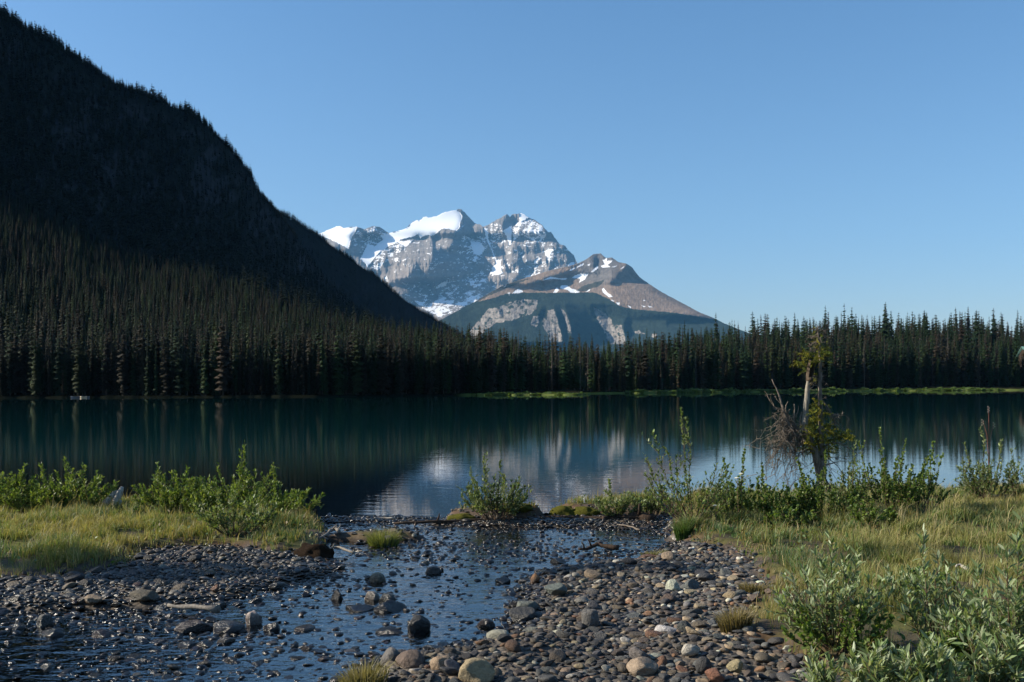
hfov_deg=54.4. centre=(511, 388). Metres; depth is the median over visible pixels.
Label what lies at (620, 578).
cobble
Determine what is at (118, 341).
spruce tree
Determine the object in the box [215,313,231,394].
spruce tree
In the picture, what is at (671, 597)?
cobble
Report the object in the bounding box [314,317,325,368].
spruce tree
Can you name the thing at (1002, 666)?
willow shrub
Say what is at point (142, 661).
cobble
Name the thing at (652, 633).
cobble
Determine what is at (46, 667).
cobble
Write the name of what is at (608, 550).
cobble
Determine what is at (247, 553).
cobble
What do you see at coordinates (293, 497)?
willow shrub
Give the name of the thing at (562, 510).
moss cushion
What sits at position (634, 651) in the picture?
stone
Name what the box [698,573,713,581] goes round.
cobble
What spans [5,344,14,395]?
spruce tree
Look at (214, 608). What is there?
driftwood log
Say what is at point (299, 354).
spruce tree
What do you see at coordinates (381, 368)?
spruce tree
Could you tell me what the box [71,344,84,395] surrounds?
spruce tree
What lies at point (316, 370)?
spruce tree
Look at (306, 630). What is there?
stone
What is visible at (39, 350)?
spruce tree
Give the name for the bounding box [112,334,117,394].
spruce tree
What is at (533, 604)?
stone
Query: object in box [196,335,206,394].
spruce tree
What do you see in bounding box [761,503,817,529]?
birch shrub
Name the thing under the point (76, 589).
cobble
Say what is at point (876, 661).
willow shrub
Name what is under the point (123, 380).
spruce tree
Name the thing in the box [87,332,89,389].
spruce tree
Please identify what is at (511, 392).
shore bush
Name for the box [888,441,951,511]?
birch shrub
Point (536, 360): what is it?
spruce tree
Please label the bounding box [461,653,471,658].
cobble
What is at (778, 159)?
sky
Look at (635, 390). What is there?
shore bush
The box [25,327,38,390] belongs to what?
spruce tree
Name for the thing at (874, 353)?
spruce tree
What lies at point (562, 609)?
cobble
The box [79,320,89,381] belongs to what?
spruce tree
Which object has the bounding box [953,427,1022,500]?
willow shrub
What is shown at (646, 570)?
cobble
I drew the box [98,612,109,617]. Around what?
cobble
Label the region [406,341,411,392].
spruce tree
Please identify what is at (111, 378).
spruce tree
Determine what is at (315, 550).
rock
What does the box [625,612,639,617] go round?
cobble
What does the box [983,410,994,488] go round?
flower stalk
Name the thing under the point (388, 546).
grass tuft
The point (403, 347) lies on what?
spruce tree
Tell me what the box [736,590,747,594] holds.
cobble
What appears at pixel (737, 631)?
cobble
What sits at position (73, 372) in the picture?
spruce tree
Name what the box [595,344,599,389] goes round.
spruce tree
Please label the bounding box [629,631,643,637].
cobble
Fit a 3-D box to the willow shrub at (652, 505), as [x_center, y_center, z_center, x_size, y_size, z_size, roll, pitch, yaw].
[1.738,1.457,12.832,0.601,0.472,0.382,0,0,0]
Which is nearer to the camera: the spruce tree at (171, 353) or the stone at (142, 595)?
the stone at (142, 595)
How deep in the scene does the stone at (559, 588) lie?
7.76 m
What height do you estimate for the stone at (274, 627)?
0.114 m
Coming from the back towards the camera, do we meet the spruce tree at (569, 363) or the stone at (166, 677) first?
the spruce tree at (569, 363)
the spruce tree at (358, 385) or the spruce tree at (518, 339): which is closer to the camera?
the spruce tree at (358, 385)
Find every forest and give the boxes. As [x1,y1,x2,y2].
[0,2,429,335]
[0,187,518,395]
[261,191,465,336]
[517,305,1023,391]
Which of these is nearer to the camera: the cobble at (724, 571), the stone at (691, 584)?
the stone at (691, 584)
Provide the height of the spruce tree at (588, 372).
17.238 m
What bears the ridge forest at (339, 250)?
on the mountain at (360, 285)
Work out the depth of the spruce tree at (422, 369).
267.68 m
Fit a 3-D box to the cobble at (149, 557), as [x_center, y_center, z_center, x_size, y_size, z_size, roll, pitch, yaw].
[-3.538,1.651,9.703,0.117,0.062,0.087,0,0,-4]
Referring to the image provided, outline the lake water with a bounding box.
[0,390,1023,679]
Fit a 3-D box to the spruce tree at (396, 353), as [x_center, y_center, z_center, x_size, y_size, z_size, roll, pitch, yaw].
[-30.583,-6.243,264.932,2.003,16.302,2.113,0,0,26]
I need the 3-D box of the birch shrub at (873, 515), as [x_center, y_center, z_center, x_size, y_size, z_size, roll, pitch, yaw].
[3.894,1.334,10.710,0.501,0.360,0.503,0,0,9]
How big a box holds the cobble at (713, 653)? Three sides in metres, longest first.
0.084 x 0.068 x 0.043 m
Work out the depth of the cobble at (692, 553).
9.60 m
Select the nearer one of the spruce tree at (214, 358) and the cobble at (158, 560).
the cobble at (158, 560)
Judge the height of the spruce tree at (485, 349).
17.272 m
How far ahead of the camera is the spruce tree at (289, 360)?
257.42 m
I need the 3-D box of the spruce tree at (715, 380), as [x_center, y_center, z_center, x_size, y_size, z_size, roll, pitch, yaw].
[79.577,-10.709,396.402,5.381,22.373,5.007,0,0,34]
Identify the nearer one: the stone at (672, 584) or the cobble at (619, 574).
the stone at (672, 584)
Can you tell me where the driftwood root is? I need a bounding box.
[319,524,340,539]
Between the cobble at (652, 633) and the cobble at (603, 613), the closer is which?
the cobble at (652, 633)
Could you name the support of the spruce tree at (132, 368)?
on the hillside at (97, 394)
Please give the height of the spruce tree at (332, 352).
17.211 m
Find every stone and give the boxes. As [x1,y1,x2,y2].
[36,614,53,632]
[41,628,64,642]
[84,594,101,604]
[91,629,113,642]
[129,589,159,601]
[160,674,175,681]
[174,619,212,634]
[177,640,196,650]
[211,584,219,592]
[212,620,244,637]
[245,610,261,630]
[263,622,279,637]
[293,624,315,635]
[331,589,343,605]
[345,604,374,616]
[364,591,379,605]
[369,573,385,586]
[373,600,405,617]
[375,626,405,639]
[379,593,395,604]
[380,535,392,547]
[380,647,399,667]
[395,649,425,668]
[407,614,430,639]
[425,566,441,578]
[430,655,451,669]
[458,657,494,681]
[477,618,494,631]
[495,577,510,585]
[509,606,535,622]
[516,601,537,610]
[530,573,539,583]
[544,582,566,594]
[581,609,598,626]
[626,657,657,675]
[629,646,649,657]
[654,624,676,631]
[665,579,680,590]
[676,620,691,631]
[681,644,699,656]
[685,579,699,588]
[695,656,711,674]
[705,668,724,681]
[726,659,742,672]
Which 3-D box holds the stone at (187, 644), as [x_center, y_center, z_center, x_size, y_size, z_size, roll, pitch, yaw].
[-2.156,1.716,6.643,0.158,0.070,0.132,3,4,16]
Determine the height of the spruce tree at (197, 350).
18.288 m
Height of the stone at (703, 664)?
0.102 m
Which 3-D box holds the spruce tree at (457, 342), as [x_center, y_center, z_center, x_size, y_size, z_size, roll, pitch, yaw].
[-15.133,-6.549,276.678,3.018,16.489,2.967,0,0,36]
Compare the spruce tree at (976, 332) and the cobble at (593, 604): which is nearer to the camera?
the cobble at (593, 604)
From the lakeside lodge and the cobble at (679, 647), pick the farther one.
the lakeside lodge
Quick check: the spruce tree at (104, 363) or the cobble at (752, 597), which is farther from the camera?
the spruce tree at (104, 363)
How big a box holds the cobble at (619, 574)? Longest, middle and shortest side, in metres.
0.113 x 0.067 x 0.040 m
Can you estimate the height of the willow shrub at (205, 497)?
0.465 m
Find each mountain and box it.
[0,18,359,331]
[282,215,465,342]
[318,209,577,320]
[441,253,749,357]
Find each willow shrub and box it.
[0,463,43,511]
[3,484,73,513]
[30,456,118,508]
[131,461,216,510]
[181,484,239,514]
[191,488,279,536]
[194,440,281,508]
[236,465,325,513]
[458,453,532,520]
[593,478,646,516]
[623,484,669,515]
[643,407,739,521]
[767,529,893,646]
[790,645,844,681]
[825,439,878,510]
[827,639,913,681]
[873,564,941,610]
[890,628,974,681]
[895,524,964,642]
[928,558,1002,668]
[943,624,1023,681]
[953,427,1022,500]
[957,510,1023,665]
[1003,447,1023,496]
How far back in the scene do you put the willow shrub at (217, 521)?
10.97 m
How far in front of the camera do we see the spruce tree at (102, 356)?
263.21 m
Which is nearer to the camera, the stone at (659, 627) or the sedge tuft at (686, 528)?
the stone at (659, 627)
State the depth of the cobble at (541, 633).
6.22 m
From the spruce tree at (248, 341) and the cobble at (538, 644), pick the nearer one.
the cobble at (538, 644)
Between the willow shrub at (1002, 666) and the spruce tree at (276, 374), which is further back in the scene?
the spruce tree at (276, 374)
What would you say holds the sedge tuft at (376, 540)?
on the ground at (23, 661)
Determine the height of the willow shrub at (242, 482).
0.996 m
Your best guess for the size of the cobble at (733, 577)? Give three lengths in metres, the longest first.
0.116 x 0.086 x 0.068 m
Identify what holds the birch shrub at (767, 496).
on the ground at (23, 661)
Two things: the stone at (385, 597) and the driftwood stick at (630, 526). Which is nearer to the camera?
the stone at (385, 597)
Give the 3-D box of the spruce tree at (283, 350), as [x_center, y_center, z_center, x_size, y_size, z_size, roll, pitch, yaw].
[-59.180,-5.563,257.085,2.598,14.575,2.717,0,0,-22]
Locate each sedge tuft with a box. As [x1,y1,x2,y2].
[325,656,398,681]
[360,527,410,547]
[639,549,668,556]
[668,510,700,539]
[707,602,760,633]
[734,580,771,593]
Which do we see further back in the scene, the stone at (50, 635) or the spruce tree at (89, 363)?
the spruce tree at (89, 363)
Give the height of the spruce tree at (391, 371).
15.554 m
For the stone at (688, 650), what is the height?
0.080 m
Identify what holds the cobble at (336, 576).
on the ground at (23, 661)
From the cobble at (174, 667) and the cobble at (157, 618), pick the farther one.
the cobble at (157, 618)
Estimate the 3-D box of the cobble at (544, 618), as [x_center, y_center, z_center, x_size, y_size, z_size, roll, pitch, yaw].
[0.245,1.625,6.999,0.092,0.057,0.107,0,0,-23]
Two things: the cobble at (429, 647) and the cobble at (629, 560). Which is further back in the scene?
the cobble at (629, 560)
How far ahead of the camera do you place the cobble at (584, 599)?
7.47 m
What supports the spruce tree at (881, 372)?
on the shoreline at (985, 386)
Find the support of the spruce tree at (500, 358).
on the hillside at (97, 394)
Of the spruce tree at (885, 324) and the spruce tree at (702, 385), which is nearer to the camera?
the spruce tree at (702, 385)
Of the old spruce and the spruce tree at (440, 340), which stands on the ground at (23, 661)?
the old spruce
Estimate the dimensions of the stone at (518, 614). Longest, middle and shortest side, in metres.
0.202 x 0.156 x 0.138 m
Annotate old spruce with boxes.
[741,326,861,497]
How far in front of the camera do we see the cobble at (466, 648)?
6.00 m
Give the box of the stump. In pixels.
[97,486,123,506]
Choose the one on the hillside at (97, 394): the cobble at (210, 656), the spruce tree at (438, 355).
the spruce tree at (438, 355)
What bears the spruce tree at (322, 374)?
on the hillside at (97, 394)
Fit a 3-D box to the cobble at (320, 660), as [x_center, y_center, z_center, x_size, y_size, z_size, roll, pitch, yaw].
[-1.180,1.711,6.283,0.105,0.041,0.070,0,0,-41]
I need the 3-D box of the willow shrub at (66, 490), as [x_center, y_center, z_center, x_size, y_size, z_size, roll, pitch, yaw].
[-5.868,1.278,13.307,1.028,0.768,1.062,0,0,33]
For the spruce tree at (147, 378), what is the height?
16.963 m
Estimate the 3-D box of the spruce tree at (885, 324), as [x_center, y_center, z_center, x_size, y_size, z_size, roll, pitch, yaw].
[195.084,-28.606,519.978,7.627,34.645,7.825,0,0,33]
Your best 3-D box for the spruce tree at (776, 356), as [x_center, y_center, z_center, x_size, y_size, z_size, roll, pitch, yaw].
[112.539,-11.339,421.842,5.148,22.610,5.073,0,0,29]
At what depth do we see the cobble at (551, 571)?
8.84 m
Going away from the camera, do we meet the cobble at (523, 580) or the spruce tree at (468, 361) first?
the cobble at (523, 580)
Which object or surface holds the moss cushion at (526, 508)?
on the ground at (23, 661)
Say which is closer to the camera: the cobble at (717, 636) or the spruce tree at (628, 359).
the cobble at (717, 636)
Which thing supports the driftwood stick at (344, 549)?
on the ground at (23, 661)
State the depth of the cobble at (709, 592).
7.47 m
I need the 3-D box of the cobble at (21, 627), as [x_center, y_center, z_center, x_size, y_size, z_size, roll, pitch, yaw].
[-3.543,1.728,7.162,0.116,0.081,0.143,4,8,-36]
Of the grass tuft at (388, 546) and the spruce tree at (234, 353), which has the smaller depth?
the grass tuft at (388, 546)
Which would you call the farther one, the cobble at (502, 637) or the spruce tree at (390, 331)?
the spruce tree at (390, 331)
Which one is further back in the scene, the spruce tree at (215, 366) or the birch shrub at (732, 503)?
the spruce tree at (215, 366)
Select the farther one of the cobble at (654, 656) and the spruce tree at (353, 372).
the spruce tree at (353, 372)
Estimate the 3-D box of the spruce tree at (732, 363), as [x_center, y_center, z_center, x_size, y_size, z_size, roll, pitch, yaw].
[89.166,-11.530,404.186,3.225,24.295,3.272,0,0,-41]
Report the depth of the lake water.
32.10 m
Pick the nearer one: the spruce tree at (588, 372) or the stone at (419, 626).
the stone at (419, 626)
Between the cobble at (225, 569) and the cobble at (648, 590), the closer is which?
the cobble at (648, 590)
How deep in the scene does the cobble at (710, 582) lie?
8.01 m
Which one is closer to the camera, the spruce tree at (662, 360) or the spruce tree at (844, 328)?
the spruce tree at (662, 360)
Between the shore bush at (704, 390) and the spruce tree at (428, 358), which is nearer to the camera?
the spruce tree at (428, 358)
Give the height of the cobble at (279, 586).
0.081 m
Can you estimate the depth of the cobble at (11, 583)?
8.40 m
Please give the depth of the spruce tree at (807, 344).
428.82 m
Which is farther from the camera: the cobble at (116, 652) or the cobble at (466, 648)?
the cobble at (116, 652)
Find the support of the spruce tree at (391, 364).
on the hillside at (97, 394)
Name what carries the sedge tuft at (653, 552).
on the ground at (23, 661)
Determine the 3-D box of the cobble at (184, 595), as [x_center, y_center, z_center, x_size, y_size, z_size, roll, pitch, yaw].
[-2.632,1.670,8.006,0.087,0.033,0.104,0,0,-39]
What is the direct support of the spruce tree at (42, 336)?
on the hillside at (97, 394)
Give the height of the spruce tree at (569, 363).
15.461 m
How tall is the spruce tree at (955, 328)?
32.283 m
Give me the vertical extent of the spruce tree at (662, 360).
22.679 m
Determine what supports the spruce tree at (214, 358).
on the hillside at (97, 394)
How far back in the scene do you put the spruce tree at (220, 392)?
254.37 m
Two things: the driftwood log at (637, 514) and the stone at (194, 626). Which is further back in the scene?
the driftwood log at (637, 514)
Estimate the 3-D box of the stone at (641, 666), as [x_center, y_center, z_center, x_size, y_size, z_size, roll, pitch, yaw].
[0.739,1.577,5.644,0.182,0.107,0.170,-2,0,7]
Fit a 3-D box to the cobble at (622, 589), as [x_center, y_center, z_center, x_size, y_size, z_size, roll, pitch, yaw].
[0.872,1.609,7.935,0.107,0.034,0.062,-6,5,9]
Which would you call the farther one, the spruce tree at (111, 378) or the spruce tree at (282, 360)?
the spruce tree at (111, 378)
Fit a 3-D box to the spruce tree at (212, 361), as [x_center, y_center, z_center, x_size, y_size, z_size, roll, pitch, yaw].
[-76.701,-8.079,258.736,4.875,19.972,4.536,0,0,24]
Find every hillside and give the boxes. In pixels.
[0,198,535,397]
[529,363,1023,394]
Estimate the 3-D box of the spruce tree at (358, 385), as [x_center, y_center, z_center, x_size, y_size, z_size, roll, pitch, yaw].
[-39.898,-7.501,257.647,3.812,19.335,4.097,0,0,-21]
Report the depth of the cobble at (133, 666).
6.14 m
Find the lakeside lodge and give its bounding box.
[1016,346,1023,385]
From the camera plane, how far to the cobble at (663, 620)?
6.85 m
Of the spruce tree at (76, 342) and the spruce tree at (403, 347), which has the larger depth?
the spruce tree at (403, 347)
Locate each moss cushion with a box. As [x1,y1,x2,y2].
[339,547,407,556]
[447,513,475,519]
[495,503,533,512]
[549,506,574,514]
[573,506,600,515]
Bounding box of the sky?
[0,0,1023,337]
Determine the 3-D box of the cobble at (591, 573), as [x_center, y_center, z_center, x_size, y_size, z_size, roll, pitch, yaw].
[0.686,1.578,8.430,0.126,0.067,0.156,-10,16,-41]
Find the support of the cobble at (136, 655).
on the ground at (23, 661)
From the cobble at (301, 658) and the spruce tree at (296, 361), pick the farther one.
the spruce tree at (296, 361)
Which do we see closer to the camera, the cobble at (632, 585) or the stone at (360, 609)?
the stone at (360, 609)
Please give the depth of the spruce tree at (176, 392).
255.38 m
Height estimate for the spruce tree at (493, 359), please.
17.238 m
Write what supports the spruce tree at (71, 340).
on the hillside at (97, 394)
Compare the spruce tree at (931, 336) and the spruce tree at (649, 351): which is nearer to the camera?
the spruce tree at (649, 351)
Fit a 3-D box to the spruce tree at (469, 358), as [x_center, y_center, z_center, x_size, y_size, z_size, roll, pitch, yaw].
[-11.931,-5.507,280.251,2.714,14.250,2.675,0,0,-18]
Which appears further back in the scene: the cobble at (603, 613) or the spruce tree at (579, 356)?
the spruce tree at (579, 356)
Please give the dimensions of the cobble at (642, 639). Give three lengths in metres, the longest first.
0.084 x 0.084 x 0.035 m
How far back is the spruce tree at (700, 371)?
388.55 m
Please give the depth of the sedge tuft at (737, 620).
6.44 m
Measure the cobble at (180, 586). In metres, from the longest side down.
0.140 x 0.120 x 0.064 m
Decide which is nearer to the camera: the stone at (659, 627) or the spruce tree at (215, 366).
the stone at (659, 627)
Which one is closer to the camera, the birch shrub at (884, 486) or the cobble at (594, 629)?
the cobble at (594, 629)
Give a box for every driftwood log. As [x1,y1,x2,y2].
[167,603,220,612]
[394,513,617,526]
[602,503,654,520]
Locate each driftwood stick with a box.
[330,543,354,553]
[370,517,393,518]
[578,539,618,549]
[617,524,640,530]
[955,563,968,570]
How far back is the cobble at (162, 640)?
6.74 m
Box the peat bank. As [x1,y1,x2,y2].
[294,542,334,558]
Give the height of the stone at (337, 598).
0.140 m
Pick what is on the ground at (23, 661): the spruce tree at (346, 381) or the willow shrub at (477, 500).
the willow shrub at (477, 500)
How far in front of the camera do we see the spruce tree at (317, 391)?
254.75 m
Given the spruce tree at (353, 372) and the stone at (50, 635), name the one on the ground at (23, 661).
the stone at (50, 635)
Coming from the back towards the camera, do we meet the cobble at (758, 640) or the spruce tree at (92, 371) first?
the spruce tree at (92, 371)
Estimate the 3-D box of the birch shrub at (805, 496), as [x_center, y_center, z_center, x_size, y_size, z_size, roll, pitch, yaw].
[3.579,1.135,11.586,1.007,0.871,0.740,0,0,0]
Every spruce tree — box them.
[0,345,5,395]
[4,322,17,393]
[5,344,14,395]
[6,327,21,394]
[18,332,30,393]
[18,344,23,393]
[19,323,22,363]
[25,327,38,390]
[30,330,37,392]
[36,341,44,393]
[37,329,45,394]
[39,310,45,385]
[44,336,49,384]
[45,334,50,393]
[51,333,63,394]
[53,340,57,392]
[54,331,68,388]
[70,321,73,359]
[71,324,81,394]
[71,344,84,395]
[71,345,74,390]
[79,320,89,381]
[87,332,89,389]
[88,340,95,388]
[89,342,94,391]
[95,344,98,391]
[99,331,103,392]
[101,329,112,394]
[101,332,109,394]
[108,346,114,393]
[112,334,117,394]
[115,331,120,369]
[115,348,119,394]
[116,320,130,395]
[126,335,132,394]
[127,339,134,393]
[130,342,136,394]
[132,326,137,361]
[134,313,149,392]
[136,328,146,394]
[143,333,151,395]
[148,331,158,394]
[154,329,161,388]
[158,328,169,394]
[158,336,173,393]
[169,316,181,379]
[169,330,172,390]
[171,327,185,395]
[174,339,178,394]
[186,348,190,393]
[194,329,198,393]
[196,332,202,393]
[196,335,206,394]
[199,337,208,394]
[201,340,209,395]
[205,332,211,380]
[208,322,218,382]
[210,337,212,374]
[212,310,218,394]
[212,324,221,394]
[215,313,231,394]
[215,336,221,394]
[223,321,231,393]
[224,339,233,393]
[230,334,239,394]
[232,336,236,377]
[239,341,242,393]
[241,336,245,393]
[242,334,245,392]
[245,321,253,390]
[248,327,254,393]
[263,341,270,390]
[273,344,281,393]
[274,328,284,394]
[279,330,286,393]
[280,346,286,392]
[285,331,294,392]
[290,339,295,392]
[294,327,307,393]
[294,335,299,392]
[298,330,307,394]
[306,328,312,391]
[307,331,313,363]
[307,345,312,373]
[312,336,316,393]
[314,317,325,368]
[314,342,321,393]
[315,340,323,394]
[315,350,320,393]
[319,329,324,394]
[325,331,330,392]
[330,331,333,374]
[332,326,344,394]
[338,338,343,372]
[343,339,352,393]
[344,346,348,390]
[350,331,360,394]
[351,324,364,394]
[359,331,366,389]
[366,338,376,393]
[372,343,378,393]
[376,324,390,393]
[387,328,394,390]
[387,340,393,393]
[388,336,391,393]
[392,335,397,393]
[394,340,399,389]
[396,328,401,362]
[396,330,405,393]
[402,336,411,393]
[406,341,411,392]
[407,334,412,392]
[420,339,424,393]
[423,340,432,392]
[432,342,439,393]
[434,349,439,393]
[437,335,440,392]
[438,327,444,392]
[449,331,452,392]
[451,340,458,392]
[456,341,460,392]
[458,343,466,392]
[466,343,470,392]
[467,345,472,392]
[480,334,488,368]
[483,333,497,391]
[491,339,496,390]
[494,343,500,387]
[498,342,502,389]
[499,328,508,389]
[516,331,519,374]
[517,343,526,389]
[533,341,542,388]
[538,330,541,361]
[549,348,554,389]
[565,342,571,388]
[578,341,583,388]
[578,344,582,389]
[585,348,589,390]
[590,336,593,389]
[592,348,600,390]
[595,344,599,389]
[605,340,613,390]
[622,344,628,381]
[623,332,633,389]
[640,343,651,389]
[648,347,651,385]
[656,336,663,384]
[657,332,666,388]
[688,330,695,387]
[696,335,706,388]
[698,339,702,388]
[702,342,710,388]
[708,339,717,386]
[708,341,716,388]
[713,314,720,348]
[714,343,722,387]
[727,335,735,387]
[737,342,748,388]
[764,336,770,386]
[768,338,776,386]
[768,341,776,382]
[774,337,782,386]
[804,331,816,386]
[826,340,829,384]
[836,328,845,385]
[841,305,846,339]
[861,346,865,386]
[868,337,878,381]
[879,349,883,386]
[880,302,890,348]
[899,334,903,383]
[913,339,918,364]
[923,336,930,383]
[929,331,934,378]
[930,339,943,385]
[952,309,959,342]
[972,311,981,357]
[978,336,983,374]
[988,308,998,355]
[1021,345,1023,383]
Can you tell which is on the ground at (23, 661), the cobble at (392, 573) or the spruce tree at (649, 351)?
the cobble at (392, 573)
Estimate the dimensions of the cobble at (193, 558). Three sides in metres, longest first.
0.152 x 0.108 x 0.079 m
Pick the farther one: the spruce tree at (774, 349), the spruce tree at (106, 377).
the spruce tree at (774, 349)
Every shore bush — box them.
[505,391,523,394]
[624,389,643,392]
[677,388,688,392]
[696,388,712,392]
[830,387,846,390]
[891,387,908,390]
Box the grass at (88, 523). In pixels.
[0,473,1023,681]
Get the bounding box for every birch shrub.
[709,448,758,516]
[741,462,798,521]
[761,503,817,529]
[780,599,894,656]
[783,450,865,517]
[837,427,932,511]
[847,497,900,528]
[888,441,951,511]
[910,566,957,588]
[916,625,986,670]
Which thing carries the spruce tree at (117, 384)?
on the hillside at (97, 394)
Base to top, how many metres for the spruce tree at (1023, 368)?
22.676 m
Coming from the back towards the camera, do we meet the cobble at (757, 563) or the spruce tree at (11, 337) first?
the spruce tree at (11, 337)
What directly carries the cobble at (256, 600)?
on the ground at (23, 661)
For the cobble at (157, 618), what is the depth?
7.37 m
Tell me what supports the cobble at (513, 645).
on the ground at (23, 661)
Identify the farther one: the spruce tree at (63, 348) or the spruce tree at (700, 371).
the spruce tree at (700, 371)
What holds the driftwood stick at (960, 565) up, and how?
on the ground at (23, 661)
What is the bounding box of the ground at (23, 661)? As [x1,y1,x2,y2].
[0,492,1023,681]
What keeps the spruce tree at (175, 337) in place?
on the hillside at (97, 394)
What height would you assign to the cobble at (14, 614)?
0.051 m
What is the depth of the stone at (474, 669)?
5.44 m
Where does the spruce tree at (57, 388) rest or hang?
on the hillside at (97, 394)
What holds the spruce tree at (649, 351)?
on the shoreline at (985, 386)
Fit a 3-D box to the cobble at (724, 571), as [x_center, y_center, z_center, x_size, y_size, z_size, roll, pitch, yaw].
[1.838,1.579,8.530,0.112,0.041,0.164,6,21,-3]
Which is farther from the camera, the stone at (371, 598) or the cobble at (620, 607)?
the stone at (371, 598)
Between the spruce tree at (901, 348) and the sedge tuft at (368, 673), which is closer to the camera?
the sedge tuft at (368, 673)
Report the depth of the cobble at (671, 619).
6.76 m
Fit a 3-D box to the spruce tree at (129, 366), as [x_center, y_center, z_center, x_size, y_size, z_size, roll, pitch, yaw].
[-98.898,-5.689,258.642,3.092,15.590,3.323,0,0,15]
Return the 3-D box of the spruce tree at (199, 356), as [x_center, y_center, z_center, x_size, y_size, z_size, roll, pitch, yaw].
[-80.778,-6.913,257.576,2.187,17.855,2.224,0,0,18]
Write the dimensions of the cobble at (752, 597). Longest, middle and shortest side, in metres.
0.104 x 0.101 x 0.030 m
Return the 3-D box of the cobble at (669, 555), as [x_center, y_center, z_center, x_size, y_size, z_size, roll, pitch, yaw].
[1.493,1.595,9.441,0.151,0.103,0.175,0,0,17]
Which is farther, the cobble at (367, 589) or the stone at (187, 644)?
the cobble at (367, 589)
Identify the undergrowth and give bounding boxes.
[1,484,1023,669]
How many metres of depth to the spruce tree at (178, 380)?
254.72 m
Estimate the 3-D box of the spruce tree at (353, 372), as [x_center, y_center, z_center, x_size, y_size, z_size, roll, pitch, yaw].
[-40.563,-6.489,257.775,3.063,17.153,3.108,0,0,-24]
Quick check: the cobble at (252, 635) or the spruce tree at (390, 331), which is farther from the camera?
the spruce tree at (390, 331)
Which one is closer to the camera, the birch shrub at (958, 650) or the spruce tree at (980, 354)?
the birch shrub at (958, 650)
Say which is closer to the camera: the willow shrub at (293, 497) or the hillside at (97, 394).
the willow shrub at (293, 497)
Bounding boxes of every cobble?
[6,581,21,586]
[6,612,20,616]
[7,596,20,601]
[11,623,26,635]
[19,588,35,594]
[22,576,35,580]
[40,663,53,671]
[54,618,64,624]
[61,582,75,589]
[63,589,75,593]
[63,593,75,597]
[64,573,84,581]
[66,571,79,575]
[72,587,82,591]
[77,596,86,604]
[78,579,93,585]
[84,565,102,573]
[87,672,101,679]
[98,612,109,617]
[107,655,124,662]
[110,602,121,606]
[110,650,120,654]
[116,564,128,568]
[125,653,142,658]
[129,663,148,670]
[134,554,144,559]
[134,635,145,642]
[135,658,147,663]
[140,586,150,589]
[143,555,153,560]
[149,638,165,643]
[152,559,163,562]
[152,601,171,610]
[154,578,163,583]
[154,616,167,624]
[161,670,171,676]
[164,623,174,627]
[167,664,181,670]
[171,583,188,589]
[173,670,192,680]
[179,593,189,596]
[182,609,194,616]
[188,555,201,561]
[195,660,210,666]
[196,640,213,650]
[202,653,215,660]
[204,572,214,576]
[206,618,216,623]
[210,601,226,608]
[217,637,235,646]
[219,565,232,569]
[220,656,237,666]
[222,568,231,571]
[230,601,243,607]
[237,647,252,654]
[243,634,256,639]
[244,597,262,606]
[245,551,256,555]
[249,661,266,670]
[268,582,284,590]
[272,671,282,676]
[290,656,306,660]
[294,562,306,566]
[299,646,311,652]
[316,656,330,663]
[332,574,342,577]
[352,547,362,554]
[358,587,374,595]
[389,571,398,577]
[423,645,435,649]
[437,641,448,645]
[444,647,456,653]
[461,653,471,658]
[463,646,472,650]
[470,651,478,655]
[475,640,488,645]
[476,645,487,649]
[486,629,509,638]
[497,634,511,641]
[505,639,520,652]
[509,600,523,606]
[518,578,529,582]
[522,627,537,632]
[533,632,546,636]
[533,642,542,647]
[535,611,545,616]
[540,616,554,620]
[545,570,557,573]
[549,649,565,661]
[550,558,565,565]
[556,630,572,637]
[557,607,567,612]
[574,596,589,602]
[584,569,601,578]
[586,626,599,631]
[587,588,599,594]
[587,600,599,609]
[589,654,600,659]
[590,640,599,646]
[593,632,606,639]
[598,612,608,615]
[600,567,610,572]
[604,548,612,554]
[605,655,615,659]
[606,601,617,604]
[611,649,624,655]
[612,605,625,609]
[613,576,624,580]
[615,656,628,661]
[617,572,624,576]
[617,588,627,591]
[622,557,636,564]
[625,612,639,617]
[626,582,639,587]
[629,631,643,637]
[636,594,646,597]
[636,643,649,648]
[638,637,650,642]
[640,554,655,557]
[642,588,655,593]
[643,568,653,572]
[645,630,662,637]
[648,653,661,659]
[655,583,664,587]
[660,593,676,600]
[660,616,674,623]
[661,551,675,560]
[667,617,681,622]
[676,644,683,649]
[682,609,703,615]
[684,589,696,594]
[685,626,701,635]
[686,613,697,618]
[688,551,697,555]
[689,634,700,641]
[692,620,706,626]
[694,603,705,608]
[695,569,708,573]
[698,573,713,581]
[701,637,712,640]
[705,590,716,595]
[708,580,717,584]
[708,650,720,656]
[713,633,724,639]
[720,568,732,575]
[722,591,738,597]
[727,575,739,580]
[732,630,743,633]
[733,645,745,649]
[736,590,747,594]
[743,563,753,566]
[746,594,759,600]
[749,638,765,643]
[754,561,764,566]
[767,637,783,644]
[769,653,778,659]
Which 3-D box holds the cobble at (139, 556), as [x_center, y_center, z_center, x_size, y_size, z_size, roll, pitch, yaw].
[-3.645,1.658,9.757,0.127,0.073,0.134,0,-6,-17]
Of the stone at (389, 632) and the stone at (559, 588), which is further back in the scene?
the stone at (559, 588)
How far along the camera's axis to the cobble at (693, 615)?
6.82 m
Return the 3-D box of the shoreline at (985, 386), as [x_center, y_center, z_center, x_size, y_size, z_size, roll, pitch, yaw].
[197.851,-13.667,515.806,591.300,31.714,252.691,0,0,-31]
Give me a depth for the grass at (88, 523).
10.50 m
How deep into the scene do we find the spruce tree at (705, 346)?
394.96 m
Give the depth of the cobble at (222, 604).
7.82 m

